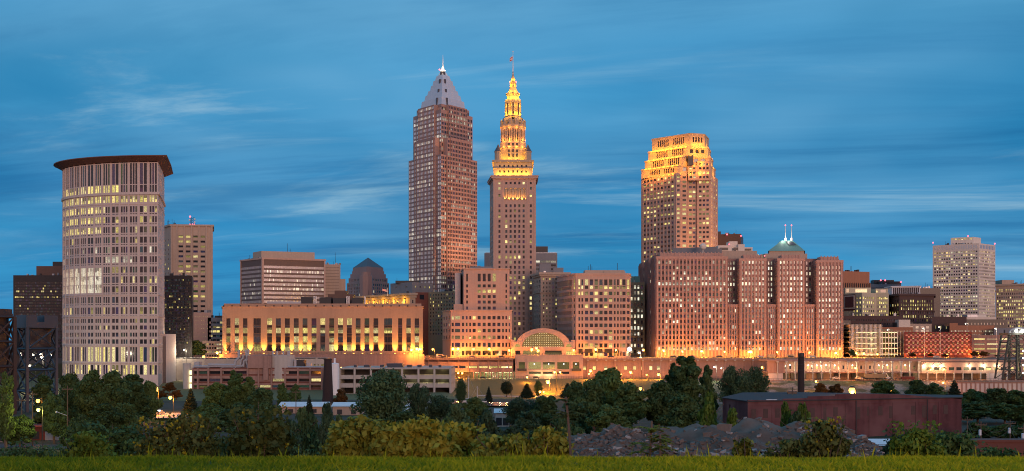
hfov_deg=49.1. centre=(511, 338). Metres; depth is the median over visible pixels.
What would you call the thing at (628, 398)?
tree
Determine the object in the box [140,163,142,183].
window
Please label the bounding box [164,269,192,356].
office block
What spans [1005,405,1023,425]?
tree
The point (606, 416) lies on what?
tree
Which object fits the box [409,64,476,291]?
skyscraper
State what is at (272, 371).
plant building
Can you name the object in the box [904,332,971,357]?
parking garage
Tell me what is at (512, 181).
skyscraper
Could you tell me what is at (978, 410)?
tree
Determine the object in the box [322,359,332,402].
chimney
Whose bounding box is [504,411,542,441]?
tree
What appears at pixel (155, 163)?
window
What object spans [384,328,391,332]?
window
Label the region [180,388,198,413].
tree
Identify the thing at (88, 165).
window
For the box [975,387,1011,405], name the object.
tree
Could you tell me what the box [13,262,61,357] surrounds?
office block
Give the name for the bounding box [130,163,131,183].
window
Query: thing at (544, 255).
office block
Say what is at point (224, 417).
tree
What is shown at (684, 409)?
tree
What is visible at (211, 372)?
window
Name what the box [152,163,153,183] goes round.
window
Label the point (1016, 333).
lift bridge
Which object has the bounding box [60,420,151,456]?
shrub
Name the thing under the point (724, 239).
office block
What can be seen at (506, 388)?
tree
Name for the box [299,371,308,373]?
window
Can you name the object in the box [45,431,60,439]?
stone wall
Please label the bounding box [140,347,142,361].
window
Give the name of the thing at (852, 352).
tree
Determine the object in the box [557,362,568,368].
window
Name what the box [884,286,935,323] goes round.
office block
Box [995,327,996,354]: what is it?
street lamp
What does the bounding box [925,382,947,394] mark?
tree
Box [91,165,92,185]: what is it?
window
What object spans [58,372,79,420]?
tree
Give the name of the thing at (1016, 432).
tree
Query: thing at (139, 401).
tree
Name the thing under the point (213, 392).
tree
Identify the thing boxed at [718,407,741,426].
tree
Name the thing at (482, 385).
ground
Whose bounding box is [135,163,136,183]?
window
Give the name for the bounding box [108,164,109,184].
window
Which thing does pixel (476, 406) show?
tree
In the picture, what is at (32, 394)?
utility pole
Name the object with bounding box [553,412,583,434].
tree
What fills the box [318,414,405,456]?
shrub
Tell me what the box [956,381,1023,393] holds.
retaining wall
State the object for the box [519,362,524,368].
window
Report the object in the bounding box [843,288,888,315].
loft building
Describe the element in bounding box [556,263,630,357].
office building
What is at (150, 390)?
tree
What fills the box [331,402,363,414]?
shed
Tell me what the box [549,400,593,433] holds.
tree
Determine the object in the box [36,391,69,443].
tree
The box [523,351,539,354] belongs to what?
window
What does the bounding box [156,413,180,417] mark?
access road
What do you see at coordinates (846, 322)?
brick block
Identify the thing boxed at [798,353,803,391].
chimney
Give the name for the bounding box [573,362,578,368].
window
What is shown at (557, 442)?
shrub
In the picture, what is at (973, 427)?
tree
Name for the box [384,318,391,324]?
window
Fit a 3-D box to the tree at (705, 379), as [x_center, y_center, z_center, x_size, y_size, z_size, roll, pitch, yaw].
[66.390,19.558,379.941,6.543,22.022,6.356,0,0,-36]
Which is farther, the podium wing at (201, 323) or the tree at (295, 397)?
the podium wing at (201, 323)
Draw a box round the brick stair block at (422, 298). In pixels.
[415,292,427,355]
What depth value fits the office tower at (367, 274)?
1169.27 m
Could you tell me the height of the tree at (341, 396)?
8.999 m
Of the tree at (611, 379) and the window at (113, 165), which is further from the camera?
the window at (113, 165)
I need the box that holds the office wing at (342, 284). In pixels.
[340,279,345,290]
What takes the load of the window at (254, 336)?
in the post office
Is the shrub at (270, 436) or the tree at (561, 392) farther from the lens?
the tree at (561, 392)
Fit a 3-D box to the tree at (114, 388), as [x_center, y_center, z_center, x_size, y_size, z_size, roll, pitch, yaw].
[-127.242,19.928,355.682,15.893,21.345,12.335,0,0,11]
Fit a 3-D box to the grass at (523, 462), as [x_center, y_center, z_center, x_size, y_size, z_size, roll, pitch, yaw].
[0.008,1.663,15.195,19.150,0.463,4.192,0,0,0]
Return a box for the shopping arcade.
[511,328,574,357]
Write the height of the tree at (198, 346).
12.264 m
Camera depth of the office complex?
805.00 m
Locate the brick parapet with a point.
(1013, 443)
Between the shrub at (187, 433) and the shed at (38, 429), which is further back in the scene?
the shed at (38, 429)
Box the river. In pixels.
[400,401,508,405]
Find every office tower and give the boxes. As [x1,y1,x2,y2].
[164,221,213,314]
[347,258,388,295]
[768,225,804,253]
[932,236,995,316]
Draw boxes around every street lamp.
[36,406,43,449]
[169,395,173,412]
[849,386,855,393]
[923,327,924,356]
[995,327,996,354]
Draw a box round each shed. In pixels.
[31,423,44,439]
[278,402,331,413]
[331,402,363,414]
[494,409,508,426]
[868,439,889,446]
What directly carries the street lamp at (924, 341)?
on the ground at (482, 385)
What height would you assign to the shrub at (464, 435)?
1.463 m
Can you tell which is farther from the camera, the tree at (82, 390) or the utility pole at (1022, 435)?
the tree at (82, 390)
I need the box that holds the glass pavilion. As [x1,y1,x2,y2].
[994,328,1014,334]
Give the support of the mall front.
on the ground at (482, 385)
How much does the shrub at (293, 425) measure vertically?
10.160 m
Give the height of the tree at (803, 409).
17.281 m
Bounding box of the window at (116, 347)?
[116,347,117,361]
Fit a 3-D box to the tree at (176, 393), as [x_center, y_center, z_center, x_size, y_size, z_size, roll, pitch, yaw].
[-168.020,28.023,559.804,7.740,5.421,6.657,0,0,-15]
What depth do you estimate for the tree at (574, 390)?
437.89 m
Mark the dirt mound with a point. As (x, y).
(690, 434)
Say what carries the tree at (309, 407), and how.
on the ground at (482, 385)
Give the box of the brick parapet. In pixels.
[971,438,1023,456]
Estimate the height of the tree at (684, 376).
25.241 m
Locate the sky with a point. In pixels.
(881, 132)
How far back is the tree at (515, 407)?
358.09 m
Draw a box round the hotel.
[442,266,512,355]
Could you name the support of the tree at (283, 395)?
on the ground at (482, 385)
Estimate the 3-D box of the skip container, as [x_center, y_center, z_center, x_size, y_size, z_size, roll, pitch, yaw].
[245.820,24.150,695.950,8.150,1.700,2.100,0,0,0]
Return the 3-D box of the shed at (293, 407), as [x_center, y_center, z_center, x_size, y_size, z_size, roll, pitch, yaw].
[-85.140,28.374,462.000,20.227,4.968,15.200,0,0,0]
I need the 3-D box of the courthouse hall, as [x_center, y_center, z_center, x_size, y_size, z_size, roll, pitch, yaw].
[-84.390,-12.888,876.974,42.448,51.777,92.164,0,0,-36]
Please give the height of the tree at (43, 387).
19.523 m
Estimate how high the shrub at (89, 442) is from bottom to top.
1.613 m
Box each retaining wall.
[176,357,327,380]
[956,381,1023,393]
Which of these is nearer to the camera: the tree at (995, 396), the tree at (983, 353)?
the tree at (995, 396)
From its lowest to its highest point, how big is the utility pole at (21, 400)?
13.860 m
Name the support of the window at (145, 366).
in the courthouse tower at (113, 298)
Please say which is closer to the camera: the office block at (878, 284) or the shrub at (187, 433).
the shrub at (187, 433)
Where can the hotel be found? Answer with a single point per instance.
(479, 317)
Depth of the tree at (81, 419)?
298.27 m
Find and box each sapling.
[547,397,587,456]
[628,421,677,456]
[647,435,672,455]
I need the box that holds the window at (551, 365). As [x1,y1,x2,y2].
[543,362,554,368]
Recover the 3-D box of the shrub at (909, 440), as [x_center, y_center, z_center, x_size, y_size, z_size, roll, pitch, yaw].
[17.319,4.760,47.964,2.635,2.608,1.517,0,0,0]
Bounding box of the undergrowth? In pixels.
[0,434,987,457]
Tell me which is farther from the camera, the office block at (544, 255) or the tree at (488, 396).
the office block at (544, 255)
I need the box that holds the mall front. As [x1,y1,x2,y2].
[515,355,582,377]
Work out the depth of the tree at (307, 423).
213.53 m
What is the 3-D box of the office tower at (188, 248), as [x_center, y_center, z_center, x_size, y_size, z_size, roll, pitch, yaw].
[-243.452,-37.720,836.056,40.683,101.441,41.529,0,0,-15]
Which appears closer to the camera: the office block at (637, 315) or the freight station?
the freight station
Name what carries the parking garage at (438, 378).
on the ground at (482, 385)
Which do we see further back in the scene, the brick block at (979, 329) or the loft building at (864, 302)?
the loft building at (864, 302)
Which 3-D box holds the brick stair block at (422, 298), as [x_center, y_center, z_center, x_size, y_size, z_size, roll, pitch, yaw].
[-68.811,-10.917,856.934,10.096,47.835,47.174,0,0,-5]
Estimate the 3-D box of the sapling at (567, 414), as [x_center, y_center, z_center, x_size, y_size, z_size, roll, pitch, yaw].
[1.248,2.139,25.993,0.839,1.601,0.732,0,0,-31]
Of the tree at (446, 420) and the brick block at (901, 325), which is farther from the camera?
the brick block at (901, 325)
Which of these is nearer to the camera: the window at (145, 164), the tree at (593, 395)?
the tree at (593, 395)
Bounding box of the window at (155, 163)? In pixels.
[155,163,156,183]
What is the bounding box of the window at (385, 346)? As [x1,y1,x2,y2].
[384,345,391,350]
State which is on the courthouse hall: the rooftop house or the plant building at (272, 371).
the rooftop house
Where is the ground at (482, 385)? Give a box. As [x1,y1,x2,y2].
[0,343,1023,470]
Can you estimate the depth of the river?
516.26 m
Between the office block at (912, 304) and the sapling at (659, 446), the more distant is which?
the office block at (912, 304)
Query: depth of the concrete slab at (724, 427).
109.79 m
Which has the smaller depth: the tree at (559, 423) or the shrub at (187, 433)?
the shrub at (187, 433)
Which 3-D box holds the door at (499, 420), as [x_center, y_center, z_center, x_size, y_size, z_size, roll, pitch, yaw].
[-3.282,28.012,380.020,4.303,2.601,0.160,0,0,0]
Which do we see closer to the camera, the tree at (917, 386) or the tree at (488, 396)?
the tree at (917, 386)
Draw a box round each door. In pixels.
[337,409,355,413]
[496,418,508,424]
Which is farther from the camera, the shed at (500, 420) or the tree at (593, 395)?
the shed at (500, 420)
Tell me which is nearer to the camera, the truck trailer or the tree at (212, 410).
the tree at (212, 410)
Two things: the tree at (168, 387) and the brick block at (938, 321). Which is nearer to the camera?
the tree at (168, 387)
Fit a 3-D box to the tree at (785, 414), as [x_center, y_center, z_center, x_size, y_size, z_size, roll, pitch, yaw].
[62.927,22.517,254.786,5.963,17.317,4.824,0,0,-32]
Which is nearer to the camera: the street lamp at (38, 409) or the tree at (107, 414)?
the street lamp at (38, 409)
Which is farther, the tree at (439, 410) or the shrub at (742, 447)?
the tree at (439, 410)
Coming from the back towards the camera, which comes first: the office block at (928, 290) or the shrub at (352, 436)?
the office block at (928, 290)
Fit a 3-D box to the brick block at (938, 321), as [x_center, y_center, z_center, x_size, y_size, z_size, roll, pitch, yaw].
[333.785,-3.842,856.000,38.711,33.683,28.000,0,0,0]
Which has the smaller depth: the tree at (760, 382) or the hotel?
the tree at (760, 382)
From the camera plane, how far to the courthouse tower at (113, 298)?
645.38 m
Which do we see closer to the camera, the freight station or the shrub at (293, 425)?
the shrub at (293, 425)
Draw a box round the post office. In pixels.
[220,291,423,366]
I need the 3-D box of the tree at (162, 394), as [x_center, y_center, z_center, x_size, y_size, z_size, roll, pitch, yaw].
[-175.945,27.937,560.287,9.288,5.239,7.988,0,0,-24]
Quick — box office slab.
[240,251,325,303]
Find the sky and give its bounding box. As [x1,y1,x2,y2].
[0,0,1023,339]
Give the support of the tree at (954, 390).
on the ground at (482, 385)
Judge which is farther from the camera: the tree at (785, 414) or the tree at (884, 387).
the tree at (884, 387)
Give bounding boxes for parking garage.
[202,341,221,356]
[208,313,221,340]
[339,363,454,393]
[843,324,903,356]
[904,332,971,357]
[972,335,1023,356]
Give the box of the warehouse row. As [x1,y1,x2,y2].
[843,313,903,328]
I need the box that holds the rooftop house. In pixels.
[390,281,432,293]
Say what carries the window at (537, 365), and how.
in the mall front
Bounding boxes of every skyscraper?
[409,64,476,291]
[487,51,538,341]
[641,133,717,262]
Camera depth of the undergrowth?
81.30 m
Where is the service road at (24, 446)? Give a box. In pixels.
[0,444,66,448]
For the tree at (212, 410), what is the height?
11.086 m
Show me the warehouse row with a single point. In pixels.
(886, 321)
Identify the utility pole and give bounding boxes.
[16,397,26,442]
[27,391,37,445]
[56,386,72,425]
[975,421,986,437]
[1005,420,1015,437]
[1018,425,1023,437]
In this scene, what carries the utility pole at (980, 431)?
on the ground at (482, 385)
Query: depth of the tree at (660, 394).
348.00 m
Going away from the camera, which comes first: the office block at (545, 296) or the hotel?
the hotel
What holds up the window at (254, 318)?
in the post office
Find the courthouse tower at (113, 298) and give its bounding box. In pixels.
[53,155,175,386]
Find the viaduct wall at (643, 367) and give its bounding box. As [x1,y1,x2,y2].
[583,357,785,377]
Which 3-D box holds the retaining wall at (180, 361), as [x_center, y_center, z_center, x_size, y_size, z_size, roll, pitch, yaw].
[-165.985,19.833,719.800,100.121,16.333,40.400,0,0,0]
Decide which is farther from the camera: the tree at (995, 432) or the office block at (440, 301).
the office block at (440, 301)
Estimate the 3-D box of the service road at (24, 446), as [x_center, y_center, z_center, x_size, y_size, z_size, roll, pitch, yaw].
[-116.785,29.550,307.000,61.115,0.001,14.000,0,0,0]
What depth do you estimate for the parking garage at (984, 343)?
805.00 m
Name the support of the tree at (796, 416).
on the ground at (482, 385)
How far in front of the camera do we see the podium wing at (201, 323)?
800.00 m
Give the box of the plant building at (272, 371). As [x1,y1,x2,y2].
[183,349,323,389]
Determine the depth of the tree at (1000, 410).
397.40 m
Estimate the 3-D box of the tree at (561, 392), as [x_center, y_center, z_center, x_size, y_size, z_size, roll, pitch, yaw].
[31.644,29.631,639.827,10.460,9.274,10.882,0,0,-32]
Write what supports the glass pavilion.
on the ground at (482, 385)
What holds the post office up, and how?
on the ground at (482, 385)
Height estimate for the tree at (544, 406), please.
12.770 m
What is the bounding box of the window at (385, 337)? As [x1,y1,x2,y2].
[384,336,391,341]
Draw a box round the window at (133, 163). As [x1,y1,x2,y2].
[133,163,134,183]
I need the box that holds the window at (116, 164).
[116,164,117,184]
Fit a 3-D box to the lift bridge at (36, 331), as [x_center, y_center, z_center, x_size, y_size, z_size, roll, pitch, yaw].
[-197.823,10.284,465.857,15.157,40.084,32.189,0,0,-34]
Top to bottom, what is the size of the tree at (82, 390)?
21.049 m
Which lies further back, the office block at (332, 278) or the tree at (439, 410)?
the office block at (332, 278)
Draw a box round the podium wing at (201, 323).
[193,307,210,356]
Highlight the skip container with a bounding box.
[900,376,914,378]
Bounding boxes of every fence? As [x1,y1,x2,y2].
[424,356,512,358]
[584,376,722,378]
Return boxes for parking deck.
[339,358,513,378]
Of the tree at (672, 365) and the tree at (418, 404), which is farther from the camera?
the tree at (672, 365)
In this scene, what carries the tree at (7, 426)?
on the ground at (482, 385)
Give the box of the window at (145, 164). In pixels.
[144,163,146,183]
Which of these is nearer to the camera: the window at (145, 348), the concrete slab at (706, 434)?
the concrete slab at (706, 434)
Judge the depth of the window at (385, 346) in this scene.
722.86 m
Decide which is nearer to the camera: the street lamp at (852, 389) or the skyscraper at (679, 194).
the street lamp at (852, 389)
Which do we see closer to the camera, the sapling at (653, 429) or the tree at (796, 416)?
the sapling at (653, 429)
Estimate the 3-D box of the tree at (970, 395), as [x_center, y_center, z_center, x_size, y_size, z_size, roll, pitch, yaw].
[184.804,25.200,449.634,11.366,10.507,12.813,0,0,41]
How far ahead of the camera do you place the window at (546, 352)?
758.84 m
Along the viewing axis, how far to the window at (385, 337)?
722.86 m
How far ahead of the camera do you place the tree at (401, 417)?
298.71 m
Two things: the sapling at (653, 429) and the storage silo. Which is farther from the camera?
the storage silo
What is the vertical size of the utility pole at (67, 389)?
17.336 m
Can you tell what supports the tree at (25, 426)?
on the ground at (482, 385)
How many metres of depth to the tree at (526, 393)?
638.53 m
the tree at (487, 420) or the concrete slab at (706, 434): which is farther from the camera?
the tree at (487, 420)
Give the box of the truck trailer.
[864,374,885,378]
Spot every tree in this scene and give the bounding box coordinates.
[0,371,15,450]
[0,414,36,446]
[31,374,53,422]
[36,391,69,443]
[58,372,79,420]
[59,414,88,446]
[71,369,102,417]
[84,369,134,409]
[86,402,124,429]
[114,403,145,432]
[125,374,153,421]
[142,380,163,424]
[157,390,168,398]
[162,382,176,392]
[168,390,182,399]
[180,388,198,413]
[191,403,227,431]
[192,340,206,356]
[201,382,227,409]
[217,402,265,433]
[219,369,243,408]
[239,376,255,403]
[246,387,282,417]
[276,383,290,404]
[289,383,300,401]
[295,406,322,456]
[306,395,314,414]
[317,402,334,455]
[333,389,347,401]
[349,368,414,424]
[382,411,421,423]
[407,382,433,418]
[427,395,455,421]
[441,416,451,422]
[446,402,473,429]
[454,379,466,402]
[462,396,489,424]
[474,409,506,439]
[484,387,493,402]
[499,397,535,424]
[500,380,512,396]
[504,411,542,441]
[519,383,534,398]
[529,395,558,427]
[533,380,542,395]
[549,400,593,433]
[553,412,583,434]
[559,383,569,398]
[562,380,584,401]
[574,378,605,430]
[584,403,633,432]
[592,367,622,406]
[611,380,652,424]
[643,379,677,428]
[655,394,702,427]
[664,362,678,391]
[668,356,705,405]
[697,391,723,425]
[699,364,718,410]
[715,365,752,402]
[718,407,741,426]
[745,366,771,391]
[779,401,791,426]
[782,410,801,425]
[797,401,810,424]
[814,383,828,392]
[827,383,843,392]
[848,349,855,355]
[870,380,900,393]
[904,379,928,393]
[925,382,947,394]
[946,380,961,394]
[962,389,984,408]
[962,401,993,422]
[963,422,992,437]
[970,351,979,355]
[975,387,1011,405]
[979,351,989,356]
[985,424,1013,437]
[988,403,1016,422]
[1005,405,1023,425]
[1006,423,1023,437]
[1007,389,1023,405]
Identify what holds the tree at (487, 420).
on the ground at (482, 385)
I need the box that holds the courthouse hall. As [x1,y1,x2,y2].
[355,290,417,303]
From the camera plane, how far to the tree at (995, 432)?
332.89 m
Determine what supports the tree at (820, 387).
on the ground at (482, 385)
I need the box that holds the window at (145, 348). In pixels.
[144,347,146,361]
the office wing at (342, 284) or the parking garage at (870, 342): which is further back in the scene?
the office wing at (342, 284)
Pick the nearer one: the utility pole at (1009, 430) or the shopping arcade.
the utility pole at (1009, 430)
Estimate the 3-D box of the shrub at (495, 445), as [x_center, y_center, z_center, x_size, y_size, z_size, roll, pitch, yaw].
[-0.177,2.925,28.994,2.059,1.014,0.952,0,0,0]
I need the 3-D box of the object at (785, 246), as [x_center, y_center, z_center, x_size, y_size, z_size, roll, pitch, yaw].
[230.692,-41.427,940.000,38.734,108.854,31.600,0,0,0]
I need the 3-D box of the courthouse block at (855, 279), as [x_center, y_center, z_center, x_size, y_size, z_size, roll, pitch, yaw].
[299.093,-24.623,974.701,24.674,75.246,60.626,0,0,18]
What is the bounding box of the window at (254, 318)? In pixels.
[254,318,260,324]
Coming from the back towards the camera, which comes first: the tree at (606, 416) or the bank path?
the bank path
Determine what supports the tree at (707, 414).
on the ground at (482, 385)
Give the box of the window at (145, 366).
[144,365,146,374]
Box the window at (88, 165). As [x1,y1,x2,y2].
[88,165,89,185]
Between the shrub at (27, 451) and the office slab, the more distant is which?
the office slab
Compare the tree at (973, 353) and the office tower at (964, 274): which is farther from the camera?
the office tower at (964, 274)
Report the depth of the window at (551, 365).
738.74 m
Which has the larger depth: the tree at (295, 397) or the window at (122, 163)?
the window at (122, 163)
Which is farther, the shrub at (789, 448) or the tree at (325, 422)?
the tree at (325, 422)
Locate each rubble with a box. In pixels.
[567,417,882,457]
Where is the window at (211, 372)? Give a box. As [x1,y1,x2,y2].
[210,371,219,373]
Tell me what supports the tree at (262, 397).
on the ground at (482, 385)
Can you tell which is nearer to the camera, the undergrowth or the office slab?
the undergrowth
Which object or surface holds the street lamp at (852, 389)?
on the brick warehouse
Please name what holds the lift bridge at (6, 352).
on the ground at (482, 385)
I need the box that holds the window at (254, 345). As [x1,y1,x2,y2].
[254,345,260,350]
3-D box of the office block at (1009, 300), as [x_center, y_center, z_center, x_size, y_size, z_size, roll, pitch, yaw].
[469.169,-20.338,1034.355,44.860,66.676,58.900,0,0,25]
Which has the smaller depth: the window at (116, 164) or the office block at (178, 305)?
the window at (116, 164)
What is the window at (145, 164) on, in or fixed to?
in the courthouse tower at (113, 298)
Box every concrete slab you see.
[703,432,710,436]
[717,423,732,431]
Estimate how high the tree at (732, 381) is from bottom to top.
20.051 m
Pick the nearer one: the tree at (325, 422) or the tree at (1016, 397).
the tree at (325, 422)
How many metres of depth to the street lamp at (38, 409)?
299.90 m
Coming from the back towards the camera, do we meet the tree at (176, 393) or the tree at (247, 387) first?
the tree at (176, 393)
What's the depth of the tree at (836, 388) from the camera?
578.45 m
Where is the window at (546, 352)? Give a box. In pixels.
[545,351,561,354]
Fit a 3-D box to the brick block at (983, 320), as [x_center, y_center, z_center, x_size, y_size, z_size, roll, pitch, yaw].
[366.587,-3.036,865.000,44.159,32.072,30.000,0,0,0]
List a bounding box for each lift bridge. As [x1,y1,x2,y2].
[0,309,16,413]
[16,315,57,412]
[994,320,1023,378]
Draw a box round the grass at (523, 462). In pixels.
[0,441,1023,470]
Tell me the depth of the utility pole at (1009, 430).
284.80 m
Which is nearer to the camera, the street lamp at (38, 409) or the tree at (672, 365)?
the street lamp at (38, 409)
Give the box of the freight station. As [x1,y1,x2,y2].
[759,359,1023,380]
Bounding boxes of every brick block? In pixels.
[843,320,850,355]
[881,320,912,356]
[910,324,931,331]
[926,312,966,331]
[944,323,993,334]
[962,315,1006,327]
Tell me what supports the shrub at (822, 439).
on the ground at (482, 385)
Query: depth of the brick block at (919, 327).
835.00 m
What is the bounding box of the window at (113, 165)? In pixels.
[112,164,114,184]
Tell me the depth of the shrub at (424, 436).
29.66 m
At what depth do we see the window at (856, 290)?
884.37 m
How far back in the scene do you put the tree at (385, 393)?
324.94 m
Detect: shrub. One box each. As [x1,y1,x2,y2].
[0,446,65,458]
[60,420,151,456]
[63,429,118,457]
[121,436,145,456]
[130,409,227,456]
[221,402,296,457]
[285,419,302,455]
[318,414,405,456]
[336,414,342,421]
[372,414,466,457]
[440,420,486,456]
[466,432,544,457]
[524,424,574,456]
[732,435,755,456]
[762,437,812,457]
[798,413,853,457]
[879,428,908,455]
[885,420,947,456]
[928,430,979,457]
[973,446,1023,456]
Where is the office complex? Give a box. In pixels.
[638,241,843,356]
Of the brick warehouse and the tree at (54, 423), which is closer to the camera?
the tree at (54, 423)
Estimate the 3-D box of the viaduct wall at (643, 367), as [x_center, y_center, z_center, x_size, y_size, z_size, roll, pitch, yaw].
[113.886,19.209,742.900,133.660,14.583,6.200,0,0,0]
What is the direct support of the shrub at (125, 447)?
on the ground at (482, 385)
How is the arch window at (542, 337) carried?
in the shopping arcade
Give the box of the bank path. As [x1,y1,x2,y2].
[478,395,546,396]
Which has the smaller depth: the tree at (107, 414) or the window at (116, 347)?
the tree at (107, 414)
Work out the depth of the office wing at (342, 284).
1003.00 m
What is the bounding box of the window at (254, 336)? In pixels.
[254,336,260,341]
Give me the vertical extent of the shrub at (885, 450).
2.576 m
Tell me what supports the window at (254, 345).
in the post office
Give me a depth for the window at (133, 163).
642.14 m
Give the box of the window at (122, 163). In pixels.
[121,163,122,183]
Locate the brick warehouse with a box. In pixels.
[721,387,962,436]
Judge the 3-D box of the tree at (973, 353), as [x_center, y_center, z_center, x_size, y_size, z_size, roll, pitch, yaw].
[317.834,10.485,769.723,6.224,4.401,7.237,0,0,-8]
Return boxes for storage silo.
[332,358,338,394]
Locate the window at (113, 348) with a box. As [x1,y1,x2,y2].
[112,347,114,361]
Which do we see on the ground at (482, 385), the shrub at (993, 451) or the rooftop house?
the shrub at (993, 451)
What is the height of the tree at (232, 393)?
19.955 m
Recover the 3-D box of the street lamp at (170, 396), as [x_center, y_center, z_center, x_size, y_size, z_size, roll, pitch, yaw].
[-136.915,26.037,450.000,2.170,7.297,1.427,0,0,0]
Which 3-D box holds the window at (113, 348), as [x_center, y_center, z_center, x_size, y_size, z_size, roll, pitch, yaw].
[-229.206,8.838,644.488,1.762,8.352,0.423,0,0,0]
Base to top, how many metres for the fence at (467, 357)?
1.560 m
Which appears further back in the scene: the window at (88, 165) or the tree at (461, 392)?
the window at (88, 165)
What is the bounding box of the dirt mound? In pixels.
[567,418,879,457]
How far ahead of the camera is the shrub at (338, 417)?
219.19 m
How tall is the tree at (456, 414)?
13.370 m
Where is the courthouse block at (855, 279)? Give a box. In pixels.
[843,266,869,315]
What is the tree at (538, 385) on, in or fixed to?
on the ground at (482, 385)
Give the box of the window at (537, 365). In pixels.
[529,362,540,368]
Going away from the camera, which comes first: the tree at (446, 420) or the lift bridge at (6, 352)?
the tree at (446, 420)
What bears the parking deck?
on the ground at (482, 385)
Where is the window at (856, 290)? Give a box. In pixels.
[855,289,866,291]
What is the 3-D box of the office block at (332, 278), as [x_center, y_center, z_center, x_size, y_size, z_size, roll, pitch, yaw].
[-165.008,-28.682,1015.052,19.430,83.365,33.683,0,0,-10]
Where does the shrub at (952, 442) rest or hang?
on the ground at (482, 385)
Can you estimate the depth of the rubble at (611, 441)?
112.43 m
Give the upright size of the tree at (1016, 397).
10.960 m
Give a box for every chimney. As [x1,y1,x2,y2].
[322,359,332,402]
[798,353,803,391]
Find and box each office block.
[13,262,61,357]
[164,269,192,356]
[325,261,340,296]
[428,287,454,355]
[484,246,556,272]
[531,264,570,330]
[631,276,644,355]
[718,231,742,244]
[870,280,900,288]
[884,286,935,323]
[920,283,939,316]
[995,280,1023,330]
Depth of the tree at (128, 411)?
328.15 m
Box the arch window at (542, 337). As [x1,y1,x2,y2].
[522,333,563,346]

